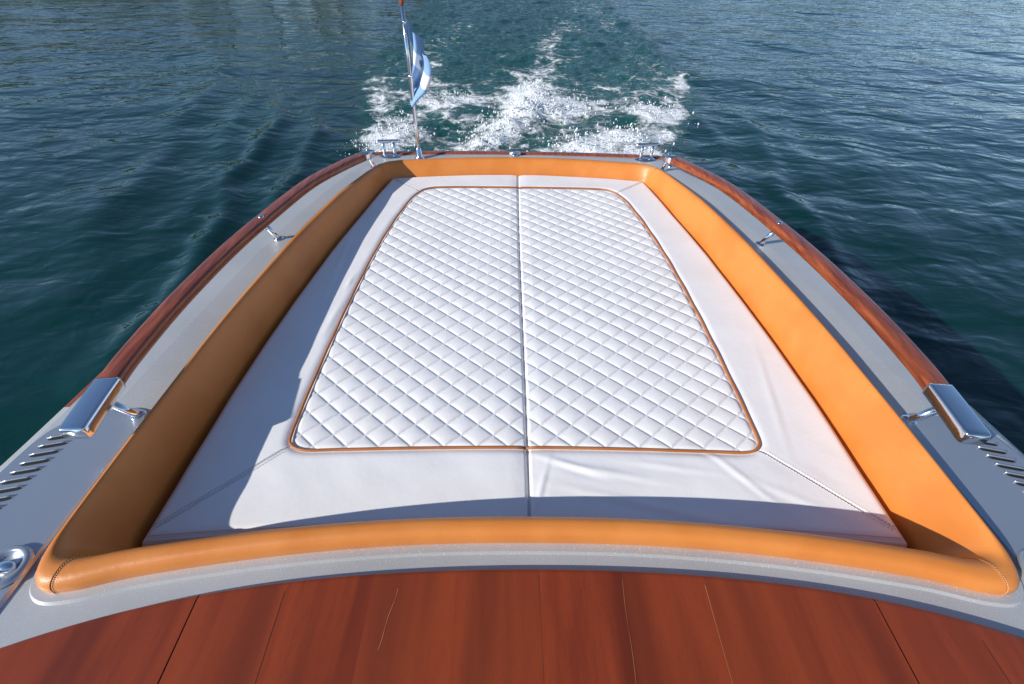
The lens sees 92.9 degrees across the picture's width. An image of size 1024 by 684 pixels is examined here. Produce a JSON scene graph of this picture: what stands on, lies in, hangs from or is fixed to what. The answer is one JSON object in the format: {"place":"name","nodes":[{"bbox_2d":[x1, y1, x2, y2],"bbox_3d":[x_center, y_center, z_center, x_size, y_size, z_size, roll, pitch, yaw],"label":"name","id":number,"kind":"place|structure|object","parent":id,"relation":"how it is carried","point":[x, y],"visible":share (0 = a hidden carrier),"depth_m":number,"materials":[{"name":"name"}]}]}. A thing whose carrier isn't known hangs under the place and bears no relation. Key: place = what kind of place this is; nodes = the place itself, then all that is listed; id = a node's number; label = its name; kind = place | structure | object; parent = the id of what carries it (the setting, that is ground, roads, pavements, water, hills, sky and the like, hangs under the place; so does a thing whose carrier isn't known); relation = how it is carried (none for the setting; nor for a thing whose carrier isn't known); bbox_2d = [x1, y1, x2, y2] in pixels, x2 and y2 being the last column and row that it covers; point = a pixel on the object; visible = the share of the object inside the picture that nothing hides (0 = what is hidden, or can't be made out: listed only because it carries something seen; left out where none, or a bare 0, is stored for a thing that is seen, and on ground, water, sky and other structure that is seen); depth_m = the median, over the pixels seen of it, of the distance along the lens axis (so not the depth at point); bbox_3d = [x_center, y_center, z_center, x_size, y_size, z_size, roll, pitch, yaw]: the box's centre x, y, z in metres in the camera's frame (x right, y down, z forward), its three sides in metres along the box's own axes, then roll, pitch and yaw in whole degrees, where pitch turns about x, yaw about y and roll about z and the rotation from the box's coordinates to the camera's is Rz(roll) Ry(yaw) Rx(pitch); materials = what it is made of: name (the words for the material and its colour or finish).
{"place":"outdoors","nodes":[
{"label":"outdoors","id":0,"kind":"place"},
{"bbox_2d":[0,0,1023,465],"bbox_3d":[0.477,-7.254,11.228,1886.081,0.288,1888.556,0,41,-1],"label":"lake water","id":1,"kind":"structure","parent":0,"point":[154,154],"depth_m":6.18,"materials":[{"name":"teal liquid"}]},
{"bbox_2d":[0,139,1023,683],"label":"motorboat","id":2,"kind":"object","parent":1,"relation":"on","point":[92,591],"visible":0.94,"depth_m":1.14,"materials":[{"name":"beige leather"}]},
{"bbox_2d":[399,0,432,158],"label":"stern flag","id":3,"kind":"object","parent":2,"relation":"on","point":[420,74],"visible":1,"depth_m":2.70,"materials":[{"name":"blue fabric"}]},
{"bbox_2d":[142,175,907,547],"bbox_3d":[0.041,-0.200,2.202,2.083,0.205,2.333,0,41,-1],"label":"sunbathing cushion","id":4,"kind":"object","parent":2,"relation":"on","point":[494,345],"visible":0.92,"depth_m":1.70,"materials":[{"name":"white leather"}]},
{"bbox_2d":[340,74,698,156],"bbox_3d":[0.211,-3.073,6.231,4.495,0.455,3.242,0,41,-1],"label":"wake spray","id":5,"kind":"object","parent":1,"relation":"on","point":[535,100],"visible":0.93,"depth_m":5.99,"materials":[{"name":"white liquid"}]}
]}

